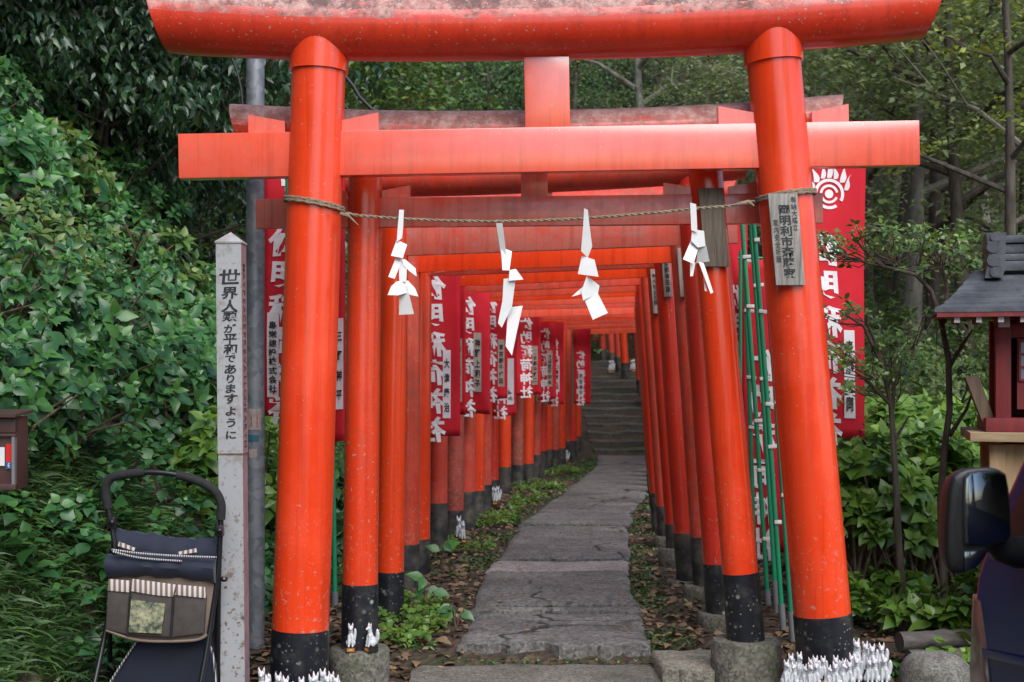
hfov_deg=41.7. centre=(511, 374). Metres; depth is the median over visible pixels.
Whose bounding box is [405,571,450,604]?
leafy plant
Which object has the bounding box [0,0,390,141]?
overhanging tree
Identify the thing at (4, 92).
hydrangea shrub
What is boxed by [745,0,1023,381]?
broadleaf tree
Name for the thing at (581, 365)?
shrine banner
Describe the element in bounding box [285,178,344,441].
shrine banner
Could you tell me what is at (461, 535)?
fox statuette
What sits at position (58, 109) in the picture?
hydrangea shrub
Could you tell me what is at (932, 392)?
forest bush
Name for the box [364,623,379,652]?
fox statuette
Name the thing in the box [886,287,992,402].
forest bush
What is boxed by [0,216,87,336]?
hydrangea shrub
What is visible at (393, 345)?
torii gate
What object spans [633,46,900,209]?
broadleaf tree
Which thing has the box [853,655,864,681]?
fox statuette
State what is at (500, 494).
fox statuette
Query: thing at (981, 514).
van
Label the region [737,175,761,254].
hillside bush
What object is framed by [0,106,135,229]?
hydrangea shrub
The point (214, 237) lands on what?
bank shrub
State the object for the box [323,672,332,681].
fox statuette
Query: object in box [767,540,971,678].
ground cover
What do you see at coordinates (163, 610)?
pet stroller
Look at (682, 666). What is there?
stone paving
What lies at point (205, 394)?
hydrangea shrub
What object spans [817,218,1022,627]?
azalea tree
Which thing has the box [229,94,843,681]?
torii gate
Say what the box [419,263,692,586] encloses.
torii gate
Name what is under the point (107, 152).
hydrangea shrub
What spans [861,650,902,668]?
fern
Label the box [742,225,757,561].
banner pole
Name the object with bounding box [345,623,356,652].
fox statuette
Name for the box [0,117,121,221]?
hydrangea shrub
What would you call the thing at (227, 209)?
hillside bush
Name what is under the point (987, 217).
broadleaf tree
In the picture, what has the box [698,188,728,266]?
wooden plaque
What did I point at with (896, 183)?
broadleaf tree
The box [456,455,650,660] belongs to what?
path
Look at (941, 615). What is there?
shrub
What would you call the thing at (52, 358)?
hydrangea shrub
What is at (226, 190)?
overhanging tree
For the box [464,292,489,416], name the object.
shrine banner
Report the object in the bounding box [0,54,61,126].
hydrangea shrub
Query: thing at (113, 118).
bank shrub
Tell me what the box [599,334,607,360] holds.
torii gate
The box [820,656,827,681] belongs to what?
fox statuette
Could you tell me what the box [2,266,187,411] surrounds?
hydrangea shrub
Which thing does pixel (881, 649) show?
fox statuette
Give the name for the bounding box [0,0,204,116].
overhanging tree
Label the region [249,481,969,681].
fallen leaves
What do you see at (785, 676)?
fox statuette
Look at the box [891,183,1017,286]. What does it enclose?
forest bush
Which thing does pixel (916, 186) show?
broadleaf tree
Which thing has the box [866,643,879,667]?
fox statuette
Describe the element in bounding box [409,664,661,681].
pavement
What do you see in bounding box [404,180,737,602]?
torii gate
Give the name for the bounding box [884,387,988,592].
hydrangea shrub
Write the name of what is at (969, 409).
hydrangea shrub
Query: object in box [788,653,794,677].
fox statuette
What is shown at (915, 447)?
hydrangea shrub
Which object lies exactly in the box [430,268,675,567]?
torii gate
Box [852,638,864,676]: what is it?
fox statuette
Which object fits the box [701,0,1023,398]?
broadleaf tree
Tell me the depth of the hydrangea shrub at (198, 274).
11.69 m
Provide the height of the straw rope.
0.187 m
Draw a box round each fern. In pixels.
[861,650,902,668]
[890,666,898,680]
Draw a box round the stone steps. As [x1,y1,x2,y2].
[581,360,644,452]
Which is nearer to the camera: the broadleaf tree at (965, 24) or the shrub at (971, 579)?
the shrub at (971, 579)
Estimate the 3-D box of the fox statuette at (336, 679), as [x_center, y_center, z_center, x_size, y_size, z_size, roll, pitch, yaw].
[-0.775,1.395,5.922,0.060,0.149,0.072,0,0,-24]
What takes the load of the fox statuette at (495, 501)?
on the ground at (428, 656)
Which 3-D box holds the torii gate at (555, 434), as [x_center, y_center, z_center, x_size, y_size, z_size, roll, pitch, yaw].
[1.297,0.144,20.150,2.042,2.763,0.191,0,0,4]
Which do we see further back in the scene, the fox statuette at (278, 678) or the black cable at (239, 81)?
the black cable at (239, 81)
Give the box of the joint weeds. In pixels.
[441,655,651,665]
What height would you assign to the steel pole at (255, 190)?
4.630 m
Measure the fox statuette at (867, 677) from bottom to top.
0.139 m
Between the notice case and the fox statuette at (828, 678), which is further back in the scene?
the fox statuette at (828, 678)
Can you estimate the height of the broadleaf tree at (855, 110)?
7.711 m
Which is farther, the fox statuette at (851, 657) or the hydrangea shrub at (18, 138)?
the hydrangea shrub at (18, 138)
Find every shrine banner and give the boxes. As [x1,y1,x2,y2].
[265,179,284,423]
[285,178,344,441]
[431,276,459,441]
[460,287,465,414]
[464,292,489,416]
[490,302,507,401]
[492,306,516,418]
[516,317,540,397]
[536,322,555,401]
[546,322,563,405]
[572,329,590,405]
[729,225,747,347]
[738,250,783,560]
[811,168,865,444]
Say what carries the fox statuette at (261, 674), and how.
on the stone ledge
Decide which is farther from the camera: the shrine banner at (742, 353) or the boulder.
the shrine banner at (742, 353)
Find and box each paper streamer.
[388,210,417,314]
[496,223,522,354]
[573,208,607,318]
[683,203,712,293]
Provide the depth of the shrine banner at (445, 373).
10.05 m
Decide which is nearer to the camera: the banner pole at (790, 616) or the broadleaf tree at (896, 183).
the banner pole at (790, 616)
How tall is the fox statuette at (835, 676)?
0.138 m
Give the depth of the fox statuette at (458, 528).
11.02 m
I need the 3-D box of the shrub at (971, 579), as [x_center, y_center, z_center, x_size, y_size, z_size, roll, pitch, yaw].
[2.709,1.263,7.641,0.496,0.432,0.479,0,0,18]
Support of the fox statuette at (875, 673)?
on the stone ledge
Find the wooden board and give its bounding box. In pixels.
[963,375,993,426]
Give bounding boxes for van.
[939,461,1023,681]
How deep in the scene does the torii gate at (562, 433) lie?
20.83 m
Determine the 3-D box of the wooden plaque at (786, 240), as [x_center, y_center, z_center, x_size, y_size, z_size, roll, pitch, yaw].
[1.257,-0.617,6.155,0.171,0.419,0.022,0,0,0]
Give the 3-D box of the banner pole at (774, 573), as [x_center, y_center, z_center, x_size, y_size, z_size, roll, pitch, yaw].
[1.463,0.217,7.799,0.189,2.331,0.040,0,0,0]
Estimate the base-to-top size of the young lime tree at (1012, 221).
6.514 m
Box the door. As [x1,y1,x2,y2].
[1017,339,1023,408]
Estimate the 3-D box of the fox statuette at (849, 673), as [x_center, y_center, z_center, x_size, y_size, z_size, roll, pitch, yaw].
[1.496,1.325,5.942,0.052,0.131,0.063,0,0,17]
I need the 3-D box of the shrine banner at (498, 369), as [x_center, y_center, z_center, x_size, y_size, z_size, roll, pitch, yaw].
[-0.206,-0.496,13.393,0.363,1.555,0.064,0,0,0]
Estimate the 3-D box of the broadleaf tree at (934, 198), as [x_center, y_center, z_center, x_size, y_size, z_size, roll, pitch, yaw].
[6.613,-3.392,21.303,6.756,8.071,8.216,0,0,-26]
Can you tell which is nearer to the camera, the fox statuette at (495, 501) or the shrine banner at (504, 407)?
the shrine banner at (504, 407)
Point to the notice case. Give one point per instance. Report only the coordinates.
(13, 449)
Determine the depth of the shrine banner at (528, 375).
16.30 m
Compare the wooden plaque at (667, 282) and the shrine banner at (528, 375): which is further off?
the shrine banner at (528, 375)
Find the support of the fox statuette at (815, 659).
on the stone ledge
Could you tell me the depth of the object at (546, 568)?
9.18 m
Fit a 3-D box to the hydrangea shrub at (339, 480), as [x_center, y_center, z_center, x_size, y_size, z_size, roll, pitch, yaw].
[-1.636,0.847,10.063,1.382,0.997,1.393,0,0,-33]
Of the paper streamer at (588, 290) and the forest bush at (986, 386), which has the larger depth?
the forest bush at (986, 386)
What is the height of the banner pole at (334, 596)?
1.076 m
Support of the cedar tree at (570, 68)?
on the ground at (428, 656)
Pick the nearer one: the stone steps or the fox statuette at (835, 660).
the fox statuette at (835, 660)
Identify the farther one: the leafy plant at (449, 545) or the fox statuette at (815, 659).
the leafy plant at (449, 545)
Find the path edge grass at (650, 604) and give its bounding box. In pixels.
[386,457,697,653]
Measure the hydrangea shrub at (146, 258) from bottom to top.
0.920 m
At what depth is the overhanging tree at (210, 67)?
17.08 m
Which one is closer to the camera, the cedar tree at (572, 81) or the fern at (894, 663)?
the fern at (894, 663)
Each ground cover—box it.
[0,352,344,681]
[331,463,584,646]
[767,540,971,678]
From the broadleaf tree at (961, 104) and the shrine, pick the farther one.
the broadleaf tree at (961, 104)
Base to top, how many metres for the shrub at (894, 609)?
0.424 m
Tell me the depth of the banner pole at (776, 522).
7.34 m
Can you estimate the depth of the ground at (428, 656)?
9.08 m
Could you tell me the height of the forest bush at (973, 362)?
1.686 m
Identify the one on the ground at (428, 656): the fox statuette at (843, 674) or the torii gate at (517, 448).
the torii gate at (517, 448)
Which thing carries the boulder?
on the ground at (428, 656)
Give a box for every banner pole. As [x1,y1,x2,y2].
[331,451,337,604]
[740,225,770,604]
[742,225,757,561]
[749,225,778,612]
[751,225,786,629]
[760,227,794,641]
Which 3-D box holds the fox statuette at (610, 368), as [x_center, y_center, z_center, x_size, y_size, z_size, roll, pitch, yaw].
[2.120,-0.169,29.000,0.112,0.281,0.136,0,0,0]
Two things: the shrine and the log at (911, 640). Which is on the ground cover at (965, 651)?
the log at (911, 640)
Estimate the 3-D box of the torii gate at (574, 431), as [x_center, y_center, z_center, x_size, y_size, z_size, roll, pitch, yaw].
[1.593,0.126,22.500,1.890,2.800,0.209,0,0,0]
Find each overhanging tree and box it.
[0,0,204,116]
[0,0,379,264]
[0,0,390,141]
[0,0,399,213]
[20,1,357,123]
[84,8,290,200]
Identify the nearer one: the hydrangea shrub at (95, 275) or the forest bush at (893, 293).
the hydrangea shrub at (95, 275)
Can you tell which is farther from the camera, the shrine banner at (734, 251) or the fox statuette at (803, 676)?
the shrine banner at (734, 251)
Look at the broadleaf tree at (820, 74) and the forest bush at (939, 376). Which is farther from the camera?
the broadleaf tree at (820, 74)
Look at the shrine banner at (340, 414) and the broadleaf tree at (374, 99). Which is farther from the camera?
the broadleaf tree at (374, 99)
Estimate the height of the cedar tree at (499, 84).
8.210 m
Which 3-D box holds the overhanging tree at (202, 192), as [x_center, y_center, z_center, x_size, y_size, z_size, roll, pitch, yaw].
[-4.005,-4.631,17.906,4.469,5.152,4.549,0,0,0]
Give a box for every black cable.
[231,58,243,103]
[345,76,378,109]
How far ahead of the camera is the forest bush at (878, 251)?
27.57 m
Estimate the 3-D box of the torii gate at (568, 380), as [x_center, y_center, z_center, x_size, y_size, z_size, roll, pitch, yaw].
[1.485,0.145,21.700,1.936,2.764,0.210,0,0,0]
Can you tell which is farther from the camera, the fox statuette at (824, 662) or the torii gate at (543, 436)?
the torii gate at (543, 436)
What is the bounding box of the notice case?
[0,409,33,489]
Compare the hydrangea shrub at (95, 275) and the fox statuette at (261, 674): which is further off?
the hydrangea shrub at (95, 275)
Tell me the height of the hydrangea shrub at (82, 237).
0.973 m
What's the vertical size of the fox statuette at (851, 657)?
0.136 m
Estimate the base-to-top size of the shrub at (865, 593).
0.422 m
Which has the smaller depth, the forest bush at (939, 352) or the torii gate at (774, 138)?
the torii gate at (774, 138)
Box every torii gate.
[146,0,940,681]
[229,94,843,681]
[345,170,746,631]
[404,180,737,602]
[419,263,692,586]
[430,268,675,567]
[448,278,665,547]
[464,285,656,531]
[476,292,650,521]
[484,296,650,514]
[492,303,649,506]
[499,307,647,493]
[511,314,646,488]
[524,317,634,483]
[534,319,634,479]
[541,320,646,475]
[547,323,634,471]
[553,325,634,468]
[559,327,635,465]
[566,328,635,462]
[571,377,576,458]
[577,331,635,450]
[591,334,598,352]
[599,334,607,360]
[607,333,615,366]
[614,333,620,371]
[619,333,629,379]
[633,333,640,396]
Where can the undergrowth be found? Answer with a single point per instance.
(618, 91)
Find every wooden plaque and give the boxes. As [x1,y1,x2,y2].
[650,269,657,313]
[662,263,672,296]
[677,248,683,296]
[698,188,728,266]
[767,194,804,284]
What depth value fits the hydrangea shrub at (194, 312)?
11.10 m
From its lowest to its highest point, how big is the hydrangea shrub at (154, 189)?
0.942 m
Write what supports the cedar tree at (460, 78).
on the ground at (428, 656)
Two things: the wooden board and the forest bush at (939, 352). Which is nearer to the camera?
the wooden board
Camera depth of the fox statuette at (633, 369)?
28.96 m
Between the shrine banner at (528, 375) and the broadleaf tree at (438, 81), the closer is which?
the shrine banner at (528, 375)
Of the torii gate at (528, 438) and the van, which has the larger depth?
the torii gate at (528, 438)
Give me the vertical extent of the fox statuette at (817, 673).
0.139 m
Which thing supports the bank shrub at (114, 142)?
on the ground at (428, 656)
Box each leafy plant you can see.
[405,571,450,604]
[426,540,460,569]
[436,598,474,630]
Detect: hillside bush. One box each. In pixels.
[194,241,347,324]
[209,180,245,220]
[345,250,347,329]
[591,334,633,358]
[591,335,603,358]
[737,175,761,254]
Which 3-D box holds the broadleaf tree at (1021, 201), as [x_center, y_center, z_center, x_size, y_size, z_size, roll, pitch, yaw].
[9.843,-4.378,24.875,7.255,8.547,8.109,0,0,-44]
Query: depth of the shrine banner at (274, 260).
7.58 m
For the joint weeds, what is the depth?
6.88 m
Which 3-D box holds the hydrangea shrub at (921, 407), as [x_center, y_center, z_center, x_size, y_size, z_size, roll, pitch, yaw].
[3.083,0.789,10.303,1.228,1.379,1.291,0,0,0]
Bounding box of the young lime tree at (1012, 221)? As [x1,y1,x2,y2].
[860,0,1023,235]
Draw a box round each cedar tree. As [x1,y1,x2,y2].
[345,61,520,110]
[355,61,570,110]
[427,61,523,105]
[429,61,576,110]
[458,59,606,110]
[493,59,620,108]
[496,58,646,109]
[570,57,721,108]
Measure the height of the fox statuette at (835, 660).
0.129 m
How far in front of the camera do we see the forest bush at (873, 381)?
13.71 m
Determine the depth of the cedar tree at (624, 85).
42.74 m
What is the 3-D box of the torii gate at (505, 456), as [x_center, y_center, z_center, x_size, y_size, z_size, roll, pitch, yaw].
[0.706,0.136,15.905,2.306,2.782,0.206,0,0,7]
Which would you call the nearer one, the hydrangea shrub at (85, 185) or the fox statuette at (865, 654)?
the fox statuette at (865, 654)
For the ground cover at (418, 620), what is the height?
0.252 m
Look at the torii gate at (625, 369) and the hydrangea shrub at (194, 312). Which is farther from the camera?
the torii gate at (625, 369)
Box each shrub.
[0,45,81,145]
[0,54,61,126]
[0,56,27,111]
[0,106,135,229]
[0,108,79,227]
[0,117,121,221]
[0,185,124,306]
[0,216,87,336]
[0,307,152,460]
[0,326,110,470]
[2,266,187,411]
[21,231,191,337]
[45,73,115,150]
[45,293,216,441]
[49,197,193,306]
[67,93,143,155]
[72,139,193,231]
[77,157,189,253]
[80,89,152,155]
[88,225,215,325]
[114,291,216,384]
[129,315,217,434]
[131,145,204,231]
[132,404,278,544]
[153,260,215,333]
[153,261,215,280]
[156,205,245,280]
[183,294,215,350]
[217,434,344,555]
[836,394,952,596]
[836,417,937,594]
[837,392,918,569]
[843,406,979,608]
[848,571,886,624]
[854,557,932,616]
[865,388,976,554]
[866,570,939,631]
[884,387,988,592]
[908,579,977,630]
[932,400,976,439]
[948,440,979,596]
[949,564,979,609]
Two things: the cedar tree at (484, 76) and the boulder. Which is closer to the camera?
the boulder
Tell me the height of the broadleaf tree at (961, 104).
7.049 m
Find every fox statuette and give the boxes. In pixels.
[258,667,270,681]
[264,674,270,681]
[275,672,281,681]
[282,675,292,681]
[311,671,323,681]
[319,668,326,681]
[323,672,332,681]
[333,675,340,681]
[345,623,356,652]
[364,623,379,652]
[454,516,464,540]
[458,522,466,542]
[492,487,499,504]
[496,486,501,502]
[566,450,569,461]
[607,361,612,372]
[611,360,614,372]
[631,359,635,371]
[780,659,790,681]
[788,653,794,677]
[790,661,801,681]
[796,652,802,674]
[799,664,807,681]
[805,662,813,681]
[812,655,820,667]
[813,660,821,681]
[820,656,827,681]
[824,665,831,681]
[831,655,840,675]
[832,661,840,681]
[838,660,847,681]
[846,659,854,681]
[849,652,859,668]
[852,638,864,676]
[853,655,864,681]
[861,641,868,671]
[863,658,871,681]
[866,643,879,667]
[870,655,881,681]
[878,642,888,665]
[879,654,892,681]
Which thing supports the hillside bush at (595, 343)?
on the ground at (428, 656)
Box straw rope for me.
[283,187,816,224]
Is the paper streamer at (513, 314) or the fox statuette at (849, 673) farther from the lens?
the paper streamer at (513, 314)
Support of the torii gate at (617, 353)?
on the stone steps
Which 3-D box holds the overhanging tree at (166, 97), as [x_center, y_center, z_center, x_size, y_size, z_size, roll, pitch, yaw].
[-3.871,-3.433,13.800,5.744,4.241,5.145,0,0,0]
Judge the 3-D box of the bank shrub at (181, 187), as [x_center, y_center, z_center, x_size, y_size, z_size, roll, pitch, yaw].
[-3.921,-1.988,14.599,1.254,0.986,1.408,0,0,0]
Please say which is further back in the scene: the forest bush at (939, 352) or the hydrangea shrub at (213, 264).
the forest bush at (939, 352)
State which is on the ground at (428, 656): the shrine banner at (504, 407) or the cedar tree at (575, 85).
the cedar tree at (575, 85)
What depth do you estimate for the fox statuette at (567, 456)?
21.08 m
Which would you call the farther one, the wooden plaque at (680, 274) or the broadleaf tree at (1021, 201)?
the broadleaf tree at (1021, 201)
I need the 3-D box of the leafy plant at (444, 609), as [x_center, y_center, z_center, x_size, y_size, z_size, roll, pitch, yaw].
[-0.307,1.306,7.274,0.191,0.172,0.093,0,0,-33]
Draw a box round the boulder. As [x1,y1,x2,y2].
[898,650,969,681]
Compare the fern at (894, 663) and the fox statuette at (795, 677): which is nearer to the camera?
the fox statuette at (795, 677)
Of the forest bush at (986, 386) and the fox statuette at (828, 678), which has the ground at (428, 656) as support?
the forest bush at (986, 386)
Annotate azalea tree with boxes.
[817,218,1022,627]
[824,293,949,630]
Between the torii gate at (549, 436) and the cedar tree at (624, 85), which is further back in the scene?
the cedar tree at (624, 85)
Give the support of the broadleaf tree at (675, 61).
on the ground at (428, 656)
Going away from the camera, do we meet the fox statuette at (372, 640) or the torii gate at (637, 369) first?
the fox statuette at (372, 640)
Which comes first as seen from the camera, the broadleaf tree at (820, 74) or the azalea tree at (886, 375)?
the azalea tree at (886, 375)
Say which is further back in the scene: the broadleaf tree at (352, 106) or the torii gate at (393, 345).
the broadleaf tree at (352, 106)
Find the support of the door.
in the shrine
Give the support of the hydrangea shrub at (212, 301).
on the ground at (428, 656)
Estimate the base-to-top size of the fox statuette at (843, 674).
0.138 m
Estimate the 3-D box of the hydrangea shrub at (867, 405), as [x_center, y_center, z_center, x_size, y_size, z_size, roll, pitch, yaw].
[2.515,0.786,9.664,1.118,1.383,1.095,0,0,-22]
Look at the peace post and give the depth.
5.95 m
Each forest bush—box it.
[864,189,978,295]
[864,255,892,330]
[864,272,949,386]
[864,272,988,385]
[864,290,943,391]
[864,298,962,399]
[864,301,988,402]
[864,330,985,414]
[865,363,921,415]
[871,354,988,424]
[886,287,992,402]
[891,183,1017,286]
[909,329,988,418]
[922,291,991,373]
[922,320,990,399]
[964,380,988,400]
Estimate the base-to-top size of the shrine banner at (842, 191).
2.881 m
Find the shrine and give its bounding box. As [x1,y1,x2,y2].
[928,232,1023,570]
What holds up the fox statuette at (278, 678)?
on the stone ledge
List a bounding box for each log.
[894,629,970,651]
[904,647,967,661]
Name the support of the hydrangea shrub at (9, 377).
on the ground at (428, 656)
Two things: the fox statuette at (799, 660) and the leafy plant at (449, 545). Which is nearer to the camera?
the fox statuette at (799, 660)
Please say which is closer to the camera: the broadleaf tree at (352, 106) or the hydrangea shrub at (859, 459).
the hydrangea shrub at (859, 459)
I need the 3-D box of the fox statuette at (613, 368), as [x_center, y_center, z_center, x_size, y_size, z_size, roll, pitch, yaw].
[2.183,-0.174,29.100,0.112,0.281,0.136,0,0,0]
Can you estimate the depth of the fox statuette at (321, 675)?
5.96 m
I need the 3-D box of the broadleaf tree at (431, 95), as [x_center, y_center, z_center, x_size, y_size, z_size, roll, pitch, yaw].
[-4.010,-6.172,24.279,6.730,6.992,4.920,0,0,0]
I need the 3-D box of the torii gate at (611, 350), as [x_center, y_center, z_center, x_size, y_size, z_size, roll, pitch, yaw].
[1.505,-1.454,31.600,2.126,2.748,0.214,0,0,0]
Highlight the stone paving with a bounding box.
[651,649,714,681]
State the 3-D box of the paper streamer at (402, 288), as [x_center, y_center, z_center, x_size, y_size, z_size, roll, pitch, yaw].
[-0.504,-0.514,6.163,0.153,0.482,0.053,0,0,-22]
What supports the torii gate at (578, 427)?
on the ground at (428, 656)
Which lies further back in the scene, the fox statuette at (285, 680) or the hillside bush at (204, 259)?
the hillside bush at (204, 259)
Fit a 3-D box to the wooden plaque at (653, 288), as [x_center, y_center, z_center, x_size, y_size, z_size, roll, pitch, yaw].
[1.076,-0.611,9.914,0.113,0.326,0.022,0,0,0]
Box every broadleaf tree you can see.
[269,61,440,110]
[276,61,474,110]
[277,61,502,110]
[283,62,400,108]
[348,61,508,110]
[506,56,748,108]
[610,54,813,104]
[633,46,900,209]
[646,0,1023,393]
[673,13,1022,319]
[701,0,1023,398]
[715,44,890,95]
[717,22,993,188]
[742,30,1020,206]
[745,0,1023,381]
[747,1,1023,401]
[803,24,1021,291]
[805,0,1023,297]
[826,11,1023,257]
[843,2,1023,253]
[848,0,1021,237]
[886,2,1023,174]
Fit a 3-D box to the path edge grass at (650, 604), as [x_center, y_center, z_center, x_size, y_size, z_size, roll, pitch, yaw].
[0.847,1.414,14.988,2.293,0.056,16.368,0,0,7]
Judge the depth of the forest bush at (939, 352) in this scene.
17.13 m
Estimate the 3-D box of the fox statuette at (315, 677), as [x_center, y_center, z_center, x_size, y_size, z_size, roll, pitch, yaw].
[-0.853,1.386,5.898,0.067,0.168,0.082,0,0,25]
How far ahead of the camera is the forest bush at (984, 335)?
17.90 m
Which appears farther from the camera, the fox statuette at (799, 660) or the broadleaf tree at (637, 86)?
the broadleaf tree at (637, 86)
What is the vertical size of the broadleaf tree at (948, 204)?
8.342 m
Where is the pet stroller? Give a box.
[92,468,227,681]
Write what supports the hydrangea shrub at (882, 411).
on the ground at (428, 656)
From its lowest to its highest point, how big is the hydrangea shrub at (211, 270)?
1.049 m
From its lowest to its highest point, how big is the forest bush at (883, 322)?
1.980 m
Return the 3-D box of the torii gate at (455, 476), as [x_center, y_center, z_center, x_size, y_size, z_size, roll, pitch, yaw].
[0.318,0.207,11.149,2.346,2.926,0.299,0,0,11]
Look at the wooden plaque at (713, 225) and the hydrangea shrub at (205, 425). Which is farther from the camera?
the hydrangea shrub at (205, 425)
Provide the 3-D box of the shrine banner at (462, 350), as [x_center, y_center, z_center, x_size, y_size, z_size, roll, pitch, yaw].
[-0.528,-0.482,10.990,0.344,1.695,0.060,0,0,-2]
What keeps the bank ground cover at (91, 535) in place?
on the ground at (428, 656)
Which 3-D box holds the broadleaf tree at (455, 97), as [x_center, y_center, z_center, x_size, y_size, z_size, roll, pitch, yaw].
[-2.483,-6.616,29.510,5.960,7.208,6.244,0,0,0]
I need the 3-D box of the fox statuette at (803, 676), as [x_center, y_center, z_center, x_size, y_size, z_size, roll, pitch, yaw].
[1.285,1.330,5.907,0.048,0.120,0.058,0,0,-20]
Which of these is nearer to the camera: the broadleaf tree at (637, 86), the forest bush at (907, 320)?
the forest bush at (907, 320)
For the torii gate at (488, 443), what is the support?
on the ground at (428, 656)
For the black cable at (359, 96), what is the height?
0.221 m
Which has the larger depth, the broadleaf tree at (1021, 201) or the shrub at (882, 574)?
the broadleaf tree at (1021, 201)
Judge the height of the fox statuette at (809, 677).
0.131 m
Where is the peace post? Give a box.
[215,232,249,681]
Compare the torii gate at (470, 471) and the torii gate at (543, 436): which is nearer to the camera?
the torii gate at (470, 471)
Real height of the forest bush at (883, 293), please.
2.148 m
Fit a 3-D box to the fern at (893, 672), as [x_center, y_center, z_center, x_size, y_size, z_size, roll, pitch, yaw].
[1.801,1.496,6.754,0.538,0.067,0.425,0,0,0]
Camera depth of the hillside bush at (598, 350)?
34.72 m
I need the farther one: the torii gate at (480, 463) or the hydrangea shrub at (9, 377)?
the torii gate at (480, 463)
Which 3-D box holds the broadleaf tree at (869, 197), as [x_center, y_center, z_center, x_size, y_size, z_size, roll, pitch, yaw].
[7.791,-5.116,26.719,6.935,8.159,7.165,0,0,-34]
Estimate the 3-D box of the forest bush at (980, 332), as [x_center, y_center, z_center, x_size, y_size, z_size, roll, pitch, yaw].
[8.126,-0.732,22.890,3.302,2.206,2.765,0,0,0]
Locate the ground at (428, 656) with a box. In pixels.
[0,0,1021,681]
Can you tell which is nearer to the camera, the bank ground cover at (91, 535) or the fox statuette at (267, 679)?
the fox statuette at (267, 679)
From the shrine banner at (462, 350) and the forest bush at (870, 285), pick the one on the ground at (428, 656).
the forest bush at (870, 285)
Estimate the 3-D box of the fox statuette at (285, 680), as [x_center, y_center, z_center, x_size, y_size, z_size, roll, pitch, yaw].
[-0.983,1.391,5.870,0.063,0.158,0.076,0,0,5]
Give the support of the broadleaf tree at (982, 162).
on the ground at (428, 656)
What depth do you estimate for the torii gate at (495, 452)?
14.48 m
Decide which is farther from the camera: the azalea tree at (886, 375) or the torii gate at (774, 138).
the azalea tree at (886, 375)
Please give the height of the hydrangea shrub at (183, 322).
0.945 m
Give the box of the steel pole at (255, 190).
[246,58,264,653]
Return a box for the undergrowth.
[108,55,1021,442]
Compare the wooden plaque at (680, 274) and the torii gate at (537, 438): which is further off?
the torii gate at (537, 438)
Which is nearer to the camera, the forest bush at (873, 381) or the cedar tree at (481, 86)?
the forest bush at (873, 381)
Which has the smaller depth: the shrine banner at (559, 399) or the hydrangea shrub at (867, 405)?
the hydrangea shrub at (867, 405)
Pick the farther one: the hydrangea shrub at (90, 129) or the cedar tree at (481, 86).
the cedar tree at (481, 86)
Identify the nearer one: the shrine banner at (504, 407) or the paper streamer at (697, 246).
the paper streamer at (697, 246)
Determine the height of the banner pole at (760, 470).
2.345 m
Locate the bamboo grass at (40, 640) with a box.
[0,358,203,681]
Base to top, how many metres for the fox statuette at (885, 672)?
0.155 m
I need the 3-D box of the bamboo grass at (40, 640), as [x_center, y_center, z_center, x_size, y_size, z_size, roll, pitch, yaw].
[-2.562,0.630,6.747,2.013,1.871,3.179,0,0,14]

